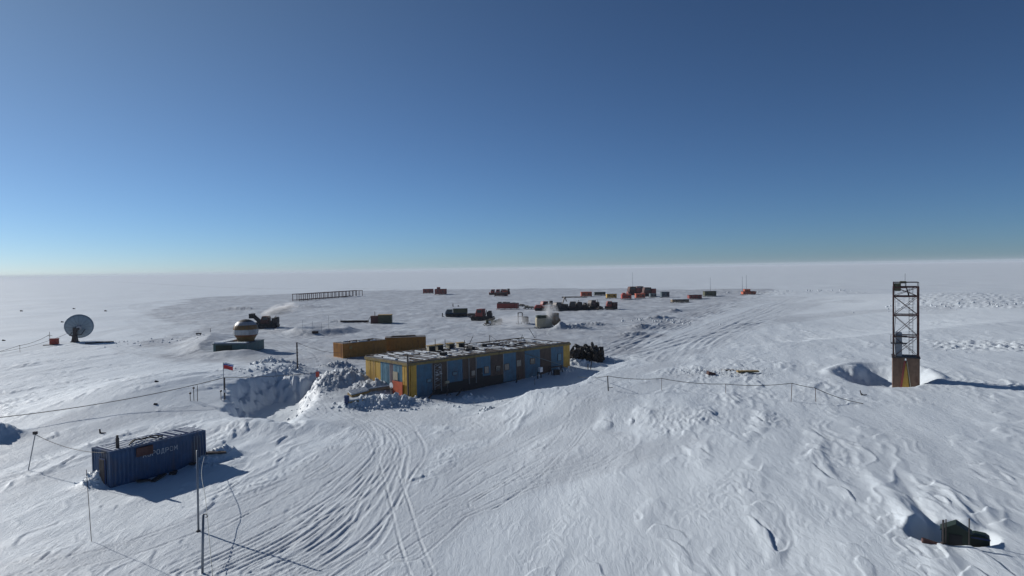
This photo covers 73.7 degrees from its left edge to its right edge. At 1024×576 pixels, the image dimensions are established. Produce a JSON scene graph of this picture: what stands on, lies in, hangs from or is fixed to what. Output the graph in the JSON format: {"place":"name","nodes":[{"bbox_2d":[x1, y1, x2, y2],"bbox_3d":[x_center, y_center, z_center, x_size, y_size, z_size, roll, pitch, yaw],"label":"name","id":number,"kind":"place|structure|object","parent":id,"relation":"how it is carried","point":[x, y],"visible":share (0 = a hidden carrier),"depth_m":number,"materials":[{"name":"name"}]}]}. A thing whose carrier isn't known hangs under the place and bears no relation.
{"place":"outdoors","nodes":[
{"label":"outdoors","id":0,"kind":"place"},
{"bbox_2d":[0,261,1023,575],"bbox_3d":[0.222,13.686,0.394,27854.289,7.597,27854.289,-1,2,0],"label":"snow ground","id":1,"kind":"structure","parent":0,"point":[642,467],"depth_m":57.80,"materials":[{"name":"white snow"}]},
{"bbox_2d":[28,431,37,469],"bbox_3d":[-35.994,12.400,51.185,0.870,3.295,0.240,-1,2,0],"label":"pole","id":2,"kind":"object","parent":1,"relation":"on","point":[34,433],"visible":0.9,"depth_m":51.15,"materials":[{"name":"grey metal"}]},
{"bbox_2d":[37,435,101,452],"bbox_3d":[-31.840,11.257,49.118,8.766,0.628,0.040,0,2,28],"label":"cable","id":3,"kind":"object","parent":2,"relation":"hanging from","point":[70,448],"visible":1,"depth_m":49.12,"materials":[{"name":"black rubber"}]},
{"bbox_2d":[49,338,58,344],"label":"equipment box","id":4,"kind":"object","parent":1,"relation":"on","point":[55,341],"visible":0.9,"depth_m":145.48,"materials":[{"name":"red paint"}]},
{"bbox_2d":[64,314,93,341],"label":"dish antenna","id":5,"kind":"object","parent":1,"relation":"on","point":[76,326],"visible":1,"depth_m":149.59,"materials":[{"name":"grey metal"}]},
{"bbox_2d":[86,470,91,541],"bbox_3d":[-23.283,12.081,37.578,0.184,4.206,0.032,-1,2,0],"label":"marker cane","id":6,"kind":"object","parent":1,"relation":"on","point":[88,504],"visible":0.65,"depth_m":37.56,"materials":[{"name":"metal"}]},
{"bbox_2d":[85,342,109,343],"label":"plank","id":7,"kind":"object","parent":1,"relation":"on","point":[95,342],"visible":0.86,"depth_m":146.09,"materials":[{"name":"brown wood"}]},
{"bbox_2d":[136,479,150,481],"bbox_3d":[-26.166,13.639,48.448,0.900,0.120,0.510,6,-4,-40],"label":"plank","id":8,"kind":"object","parent":1,"relation":"on","point":[142,480],"visible":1,"depth_m":48.31,"materials":[{"name":"brown wood"}]},
{"bbox_2d":[91,427,205,487],"bbox_3d":[-26.674,11.984,50.493,2.580,3.540,7.310,0,2,33],"label":"shipping container","id":9,"kind":"object","parent":1,"relation":"on","point":[118,463],"visible":0.93,"depth_m":49.23,"materials":[{"name":"blue metal"}]},
{"bbox_2d":[98,457,105,484],"bbox_3d":[-28.478,12.798,47.383,0.900,1.950,0.095,0,2,33],"label":"door","id":10,"kind":"structure","parent":9,"relation":"in","point":[101,462],"depth_m":47.31,"materials":[{"name":"blue paint"}]},
{"bbox_2d":[129,435,162,444],"bbox_3d":[-26.823,10.986,49.776,0.818,0.266,2.647,0,2,31],"label":"cable coil","id":11,"kind":"object","parent":9,"relation":"on","point":[132,441],"visible":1,"depth_m":49.99,"materials":[{"name":"black rubber"}]},
{"bbox_2d":[201,451,212,575],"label":"cable","id":12,"kind":"object","parent":9,"relation":"attached to","point":[207,517],"visible":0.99,"depth_m":38.10,"materials":[{"name":"black rubber"}]},
{"bbox_2d":[150,473,166,482],"bbox_3d":[-25.395,13.607,48.899,0.510,0.120,1.500,-5,6,4],"label":"plank","id":13,"kind":"object","parent":1,"relation":"on","point":[158,477],"visible":1,"depth_m":48.82,"materials":[{"name":"brown wood"}]},
{"bbox_2d":[169,470,177,474],"bbox_3d":[-24.857,13.548,50.053,0.510,0.120,0.800,-7,4,-19],"label":"plank","id":14,"kind":"object","parent":1,"relation":"on","point":[174,472],"visible":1,"depth_m":49.90,"materials":[{"name":"brown wood"}]},
{"bbox_2d":[196,450,200,531],"bbox_3d":[-17.892,11.694,38.849,0.218,4.941,0.180,-1,2,0],"label":"steel pole","id":15,"kind":"object","parent":1,"relation":"on","point":[197,475],"visible":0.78,"depth_m":38.81,"materials":[{"name":"grey metal"}]},
{"bbox_2d":[201,513,207,573],"bbox_3d":[-15.080,12.766,33.481,0.450,3.437,0.130,-1,2,0],"label":"steel pole","id":16,"kind":"object","parent":1,"relation":"on","point":[202,552],"visible":1,"depth_m":33.43,"materials":[{"name":"grey metal"}]},
{"bbox_2d":[205,451,225,453],"bbox_3d":[-23.201,12.848,53.435,1.500,0.120,0.510,5,2,-29],"label":"plank","id":17,"kind":"object","parent":1,"relation":"on","point":[216,452],"visible":0.93,"depth_m":53.34,"materials":[{"name":"brown wood"}]},
{"bbox_2d":[223,362,233,391],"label":"flagpole","id":18,"kind":"object","parent":1,"relation":"on","point":[227,366],"visible":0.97,"depth_m":76.73,"materials":[{"name":"fabric"}]},
{"bbox_2d":[212,338,264,351],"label":"hut","id":19,"kind":"object","parent":1,"relation":"on","point":[235,344],"visible":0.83,"depth_m":123.64,"materials":[{"name":"blue paint"}]},
{"bbox_2d":[233,319,258,341],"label":"radome","id":20,"kind":"object","parent":19,"relation":"on","point":[245,330],"visible":1,"depth_m":126.74,"materials":[{"name":"metal"}]},
{"bbox_2d":[249,313,279,328],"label":"bulldozer","id":21,"kind":"object","parent":1,"relation":"on","point":[263,322],"visible":0.85,"depth_m":179.37,"materials":[{"name":"black metal"}]},
{"bbox_2d":[296,342,297,368],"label":"power pole","id":22,"kind":"object","parent":1,"relation":"on","point":[297,353],"visible":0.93,"depth_m":96.50,"materials":[{"name":"grey wood"}]},
{"bbox_2d":[292,290,362,300],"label":"pipe trestle","id":23,"kind":"object","parent":1,"relation":"on","point":[315,298],"visible":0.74,"depth_m":365.96,"materials":[{"name":"metal"}]},
{"bbox_2d":[344,395,348,403],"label":"oil drum","id":24,"kind":"object","parent":1,"relation":"on","point":[346,399],"visible":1,"depth_m":73.11,"materials":[{"name":"blue paint"}]},
{"bbox_2d":[340,320,358,321],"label":"timber beam","id":25,"kind":"structure","parent":1,"relation":"on","point":[350,321],"depth_m":191.07,"materials":[{"name":"brown wood"}]},
{"bbox_2d":[348,397,362,402],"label":"timber board","id":26,"kind":"object","parent":1,"relation":"on","point":[354,399],"visible":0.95,"depth_m":73.41,"materials":[{"name":"brown wood"}]},
{"bbox_2d":[347,387,370,396],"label":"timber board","id":27,"kind":"object","parent":1,"relation":"on","point":[357,392],"visible":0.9,"depth_m":80.34,"materials":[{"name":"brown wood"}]},
{"bbox_2d":[333,338,386,357],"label":"cabin container","id":28,"kind":"object","parent":1,"relation":"on","point":[347,349],"visible":0.88,"depth_m":117.67,"materials":[{"name":"orange paint"}]},
{"bbox_2d":[367,385,390,391],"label":"timber board","id":29,"kind":"object","parent":1,"relation":"on","point":[379,388],"visible":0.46,"depth_m":81.54,"materials":[{"name":"brown wood"}]},
{"bbox_2d":[367,312,392,323],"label":"shed","id":30,"kind":"structure","parent":1,"relation":"on","point":[382,318],"depth_m":188.13,"materials":[{"name":"green paint"}]},
{"bbox_2d":[392,380,402,395],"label":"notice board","id":31,"kind":"object","parent":1,"relation":"on","point":[398,386],"visible":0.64,"depth_m":80.68,"materials":[{"name":"red paint"}]},
{"bbox_2d":[385,335,425,351],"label":"cabin container","id":32,"kind":"object","parent":1,"relation":"on","point":[406,343],"visible":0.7,"depth_m":124.58,"materials":[{"name":"orange paint"}]},
{"bbox_2d":[390,335,409,336],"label":"plank","id":33,"kind":"object","parent":32,"relation":"on","point":[401,336],"visible":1,"depth_m":125.53,"materials":[{"name":"brown wood"}]},
{"bbox_2d":[407,355,408,395],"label":"roof mast","id":34,"kind":"object","parent":1,"relation":"on","point":[407,376],"visible":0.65,"depth_m":79.13,"materials":[{"name":"metal"}]},
{"bbox_2d":[423,289,433,293],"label":"sledge cabin","id":35,"kind":"object","parent":1,"relation":"on","point":[427,291],"visible":0.92,"depth_m":422.13,"materials":[{"name":"red paint"}]},
{"bbox_2d":[434,287,446,294],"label":"sledge cabin","id":36,"kind":"object","parent":1,"relation":"on","point":[438,290],"visible":0.96,"depth_m":402.22,"materials":[{"name":"red metal"}]},
{"bbox_2d":[445,308,467,316],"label":"tracked van","id":37,"kind":"object","parent":1,"relation":"on","point":[458,312],"visible":0.99,"depth_m":211.72,"materials":[{"name":"green metal"}]},
{"bbox_2d":[364,337,570,397],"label":"station building","id":38,"kind":"structure","parent":1,"relation":"on","point":[479,366],"depth_m":86.59,"materials":[{"name":"blue metal"}]},
{"bbox_2d":[393,371,397,380],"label":"window","id":39,"kind":"structure","parent":38,"relation":"in","point":[395,374],"depth_m":81.39,"materials":[{"name":"white glass"}]},
{"bbox_2d":[425,345,434,350],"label":"vent box","id":40,"kind":"object","parent":38,"relation":"on","point":[430,347],"visible":0.82,"depth_m":89.71,"materials":[{"name":"beige metal"}]},
{"bbox_2d":[434,363,441,390],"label":"fitting rack","id":41,"kind":"object","parent":38,"relation":"attached to","point":[440,372],"visible":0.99,"depth_m":81.94,"materials":[{"name":"grey metal"}]},
{"bbox_2d":[433,344,443,349],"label":"vent box","id":42,"kind":"object","parent":38,"relation":"on","point":[439,346],"visible":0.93,"depth_m":90.82,"materials":[{"name":"black metal"}]},
{"bbox_2d":[445,342,453,348],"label":"vent box","id":43,"kind":"object","parent":38,"relation":"on","point":[450,345],"visible":0.71,"depth_m":92.03,"materials":[{"name":"beige metal"}]},
{"bbox_2d":[455,342,465,347],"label":"vent box","id":44,"kind":"object","parent":38,"relation":"on","point":[460,344],"visible":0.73,"depth_m":92.82,"materials":[{"name":"beige metal"}]},
{"bbox_2d":[471,370,475,375],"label":"window","id":45,"kind":"structure","parent":38,"relation":"in","point":[473,372],"depth_m":85.96,"materials":[{"name":"grey glass"}]},
{"bbox_2d":[477,368,482,378],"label":"door","id":46,"kind":"structure","parent":38,"relation":"in","point":[479,370],"depth_m":86.67,"materials":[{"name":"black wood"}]},
{"bbox_2d":[484,366,488,373],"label":"window","id":47,"kind":"structure","parent":38,"relation":"in","point":[486,369],"depth_m":87.44,"materials":[{"name":"grey glass"}]},
{"bbox_2d":[496,365,500,371],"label":"window","id":48,"kind":"structure","parent":38,"relation":"in","point":[498,368],"depth_m":88.83,"materials":[{"name":"grey glass"}]},
{"bbox_2d":[504,363,508,369],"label":"window","id":49,"kind":"structure","parent":38,"relation":"in","point":[506,366],"depth_m":89.79,"materials":[{"name":"grey glass"}]},
{"bbox_2d":[516,360,520,366],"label":"window","id":50,"kind":"structure","parent":38,"relation":"in","point":[518,362],"depth_m":91.27,"materials":[{"name":"grey glass"}]},
{"bbox_2d":[471,309,494,320],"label":"tracked tractor","id":51,"kind":"object","parent":1,"relation":"on","point":[480,315],"visible":0.94,"depth_m":194.46,"materials":[{"name":"red metal"}]},
{"bbox_2d":[483,320,501,325],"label":"cargo sled","id":52,"kind":"object","parent":1,"relation":"on","point":[490,322],"visible":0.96,"depth_m":174.39,"materials":[{"name":"metal"}]},
{"bbox_2d":[494,292,506,296],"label":"sledge cabin","id":53,"kind":"object","parent":1,"relation":"on","point":[500,293],"visible":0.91,"depth_m":359.02,"materials":[{"name":"metal"}]},
{"bbox_2d":[497,303,519,309],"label":"cargo wagon","id":54,"kind":"object","parent":1,"relation":"on","point":[502,306],"visible":0.92,"depth_m":244.12,"materials":[{"name":"metal"}]},
{"bbox_2d":[516,312,529,323],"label":"frame sled","id":55,"kind":"object","parent":1,"relation":"on","point":[525,319],"visible":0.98,"depth_m":175.33,"materials":[{"name":"metal"}]},
{"bbox_2d":[537,367,542,378],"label":"meter box","id":56,"kind":"object","parent":1,"relation":"on","point":[540,370],"visible":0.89,"depth_m":91.84,"materials":[{"name":"white paint"}]},
{"bbox_2d":[534,305,551,310],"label":"tracked truck","id":57,"kind":"object","parent":1,"relation":"on","point":[542,308],"visible":0.83,"depth_m":225.89,"materials":[{"name":"metal"}]},
{"bbox_2d":[540,301,552,305],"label":"tracked tractor","id":58,"kind":"object","parent":1,"relation":"on","point":[543,303],"visible":0.23,"depth_m":228.62,"materials":[{"name":"red metal"}]},
{"bbox_2d":[535,312,560,328],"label":"tank cabin","id":59,"kind":"object","parent":1,"relation":"on","point":[545,321],"visible":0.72,"depth_m":162.74,"materials":[{"name":"metal"}]},
{"bbox_2d":[74,289,1023,484],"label":"snow lumps","id":60,"kind":"object","parent":1,"relation":"on","point":[336,380],"visible":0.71,"depth_m":82.33,"materials":[{"name":"white snow"}]},
{"bbox_2d":[548,365,562,374],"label":"sawhorse","id":61,"kind":"object","parent":1,"relation":"on","point":[560,366],"visible":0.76,"depth_m":94.65,"materials":[{"name":"brown wood"}]},
{"bbox_2d":[553,369,559,374],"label":"junk crate","id":62,"kind":"object","parent":1,"relation":"on","point":[556,371],"visible":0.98,"depth_m":93.76,"materials":[{"name":"black wood"}]},
{"bbox_2d":[551,296,567,310],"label":"tracked tractor","id":63,"kind":"object","parent":1,"relation":"on","point":[558,306],"visible":1,"depth_m":222.23,"materials":[{"name":"grey metal"}]},
{"bbox_2d":[568,300,582,310],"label":"tracked tractor","id":64,"kind":"object","parent":1,"relation":"on","point":[572,306],"visible":1,"depth_m":222.93,"materials":[{"name":"black metal"}]},
{"bbox_2d":[581,292,591,296],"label":"sledge cabin","id":65,"kind":"object","parent":1,"relation":"on","point":[587,294],"visible":0.72,"depth_m":334.00,"materials":[{"name":"red metal"}]},
{"bbox_2d":[587,300,601,309],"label":"tracked tractor","id":66,"kind":"object","parent":1,"relation":"on","point":[593,303],"visible":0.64,"depth_m":224.75,"materials":[{"name":"black metal"}]},
{"bbox_2d":[594,292,605,295],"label":"sledge cabin","id":67,"kind":"object","parent":1,"relation":"on","point":[599,293],"visible":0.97,"depth_m":344.74,"materials":[{"name":"grey metal"}]},
{"bbox_2d":[605,301,617,308],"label":"tracked tractor","id":68,"kind":"object","parent":1,"relation":"on","point":[611,304],"visible":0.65,"depth_m":222.11,"materials":[{"name":"red metal"}]},
{"bbox_2d":[606,293,616,298],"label":"sledge cabin","id":69,"kind":"object","parent":1,"relation":"on","point":[611,295],"visible":0.89,"depth_m":302.30,"materials":[{"name":"yellow metal"}]},
{"bbox_2d":[621,293,631,299],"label":"sledge cabin","id":70,"kind":"object","parent":1,"relation":"on","point":[625,296],"visible":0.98,"depth_m":285.34,"materials":[{"name":"red metal"}]},
{"bbox_2d":[626,286,640,294],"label":"tracked tractor","id":71,"kind":"object","parent":1,"relation":"on","point":[632,290],"visible":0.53,"depth_m":334.33,"materials":[{"name":"red metal"}]},
{"bbox_2d":[634,293,644,298],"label":"sledge cabin","id":72,"kind":"object","parent":1,"relation":"on","point":[639,295],"visible":1,"depth_m":293.54,"materials":[{"name":"red metal"}]},
{"bbox_2d":[642,287,655,296],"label":"tracked tractor","id":73,"kind":"object","parent":1,"relation":"on","point":[646,290],"visible":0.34,"depth_m":315.19,"materials":[{"name":"red metal"}]},
{"bbox_2d":[649,293,656,297],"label":"sledge cabin","id":74,"kind":"object","parent":1,"relation":"on","point":[652,295],"visible":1,"depth_m":303.78,"materials":[{"name":"metal"}]},
{"bbox_2d":[660,292,669,297],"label":"sledge cabin","id":75,"kind":"object","parent":1,"relation":"on","point":[664,294],"visible":1,"depth_m":295.96,"materials":[{"name":"metal"}]},
{"bbox_2d":[670,299,688,302],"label":"sledge cabin","id":76,"kind":"object","parent":1,"relation":"on","point":[680,300],"visible":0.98,"depth_m":257.01,"materials":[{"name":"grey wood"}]},
{"bbox_2d":[687,295,701,298],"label":"sledge cabin","id":77,"kind":"object","parent":1,"relation":"on","point":[693,296],"visible":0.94,"depth_m":274.90,"materials":[{"name":"red metal"}]},
{"bbox_2d":[703,291,715,296],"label":"sledge cabin","id":78,"kind":"object","parent":1,"relation":"on","point":[708,293],"visible":0.97,"depth_m":288.20,"materials":[{"name":"grey metal"}]},
{"bbox_2d":[736,370,758,371],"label":"timber board","id":79,"kind":"object","parent":1,"relation":"on","point":[747,371],"visible":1,"depth_m":76.59,"materials":[{"name":"brown wood"}]},
{"bbox_2d":[740,289,755,294],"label":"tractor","id":80,"kind":"object","parent":1,"relation":"on","point":[746,291],"visible":0.93,"depth_m":290.83,"materials":[{"name":"orange paint"}]},
{"bbox_2d":[891,281,920,386],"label":"lattice tower","id":81,"kind":"structure","parent":1,"relation":"on","point":[906,373],"depth_m":70.67,"materials":[{"name":"brown metal"}]},
{"bbox_2d":[921,537,937,544],"bbox_3d":[19.494,11.851,31.692,0.850,0.170,0.270,15,13,19],"label":"timber board","id":82,"kind":"object","parent":1,"relation":"on","point":[925,540],"visible":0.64,"depth_m":31.67,"materials":[{"name":"wood"}]},
{"bbox_2d":[940,520,945,544],"bbox_3d":[19.833,11.412,31.401,0.180,1.496,0.180,-1,2,0],"label":"dark post","id":83,"kind":"object","parent":1,"relation":"on","point":[942,542],"visible":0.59,"depth_m":31.37,"materials":[{"name":"metal"}]},
{"bbox_2d":[945,519,947,544],"bbox_3d":[19.962,11.417,31.401,0.120,1.579,0.120,-1,2,0],"label":"dark post","id":84,"kind":"object","parent":1,"relation":"on","point":[946,531],"visible":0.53,"depth_m":31.38,"materials":[{"name":"metal"}]},
{"bbox_2d":[940,519,971,545],"bbox_3d":[20.811,12.176,31.999,1.264,2.468,0.700,0,2,33],"label":"sunken hut","id":85,"kind":"object","parent":1,"relation":"on","point":[957,532],"visible":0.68,"depth_m":31.73,"materials":[{"name":"green paint"}]},
{"bbox_2d":[949,534,961,545],"bbox_3d":[20.625,12.392,31.741,0.530,1.858,0.030,0,2,33],"label":"door","id":86,"kind":"structure","parent":85,"relation":"in","point":[954,540],"depth_m":31.71,"materials":[{"name":"black"}]},
{"bbox_2d":[968,518,969,544],"bbox_3d":[21.033,11.689,31.409,0.120,2.198,0.120,-1,2,0],"label":"dark post","id":87,"kind":"object","parent":1,"relation":"on","point":[969,532],"visible":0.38,"depth_m":31.38,"materials":[{"name":"metal"}]},
{"bbox_2d":[971,531,990,546],"bbox_3d":[21.762,12.445,31.867,0.924,2.007,0.680,0,2,33],"label":"drum","id":88,"kind":"object","parent":1,"relation":"on","point":[980,539],"visible":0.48,"depth_m":31.61,"materials":[{"name":"green paint"}]},
{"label":"wooden pole","id":89,"kind":"object","parent":1,"relation":"on","visible":0},
{"bbox_2d":[0,377,224,417],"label":"power cable","id":90,"kind":"object","parent":89,"relation":"attached to","point":[107,402],"visible":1,"depth_m":69.42,"materials":[{"name":"black rubber"}]},
{"bbox_2d":[225,373,310,377],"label":"power cable","id":91,"kind":"object","parent":89,"relation":"attached to","point":[262,376],"visible":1,"depth_m":82.76,"materials":[{"name":"black rubber"}]},
{"bbox_2d":[0,0,1023,277],"label":"sky","id":92,"kind":"structure","parent":0,"point":[138,137],"materials":[{"name":"blue"}]},
{"bbox_3d":[27.452,9.836,61.724,0.117,1.599,0.056,-1,2,0],"label":"fence post","id":93,"kind":"object","parent":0,"visible":0},
{"bbox_2d":[577,376,862,403],"bbox_3d":[14.651,10.425,72.229,13.147,3.911,38.281,-2,2,-36],"label":"fence wire","id":94,"kind":"object","parent":93,"relation":"attached to","point":[734,384],"visible":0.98,"depth_m":63.93,"materials":[{"name":"black metal"}]},
{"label":"oil drum","id":95,"kind":"object","parent":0,"visible":0},
{"bbox_2d":[592,354,597,360],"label":"oil drum","id":96,"kind":"object","parent":95,"relation":"on","point":[594,358],"visible":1,"depth_m":104.79,"materials":[{"name":"black metal"}]}
]}

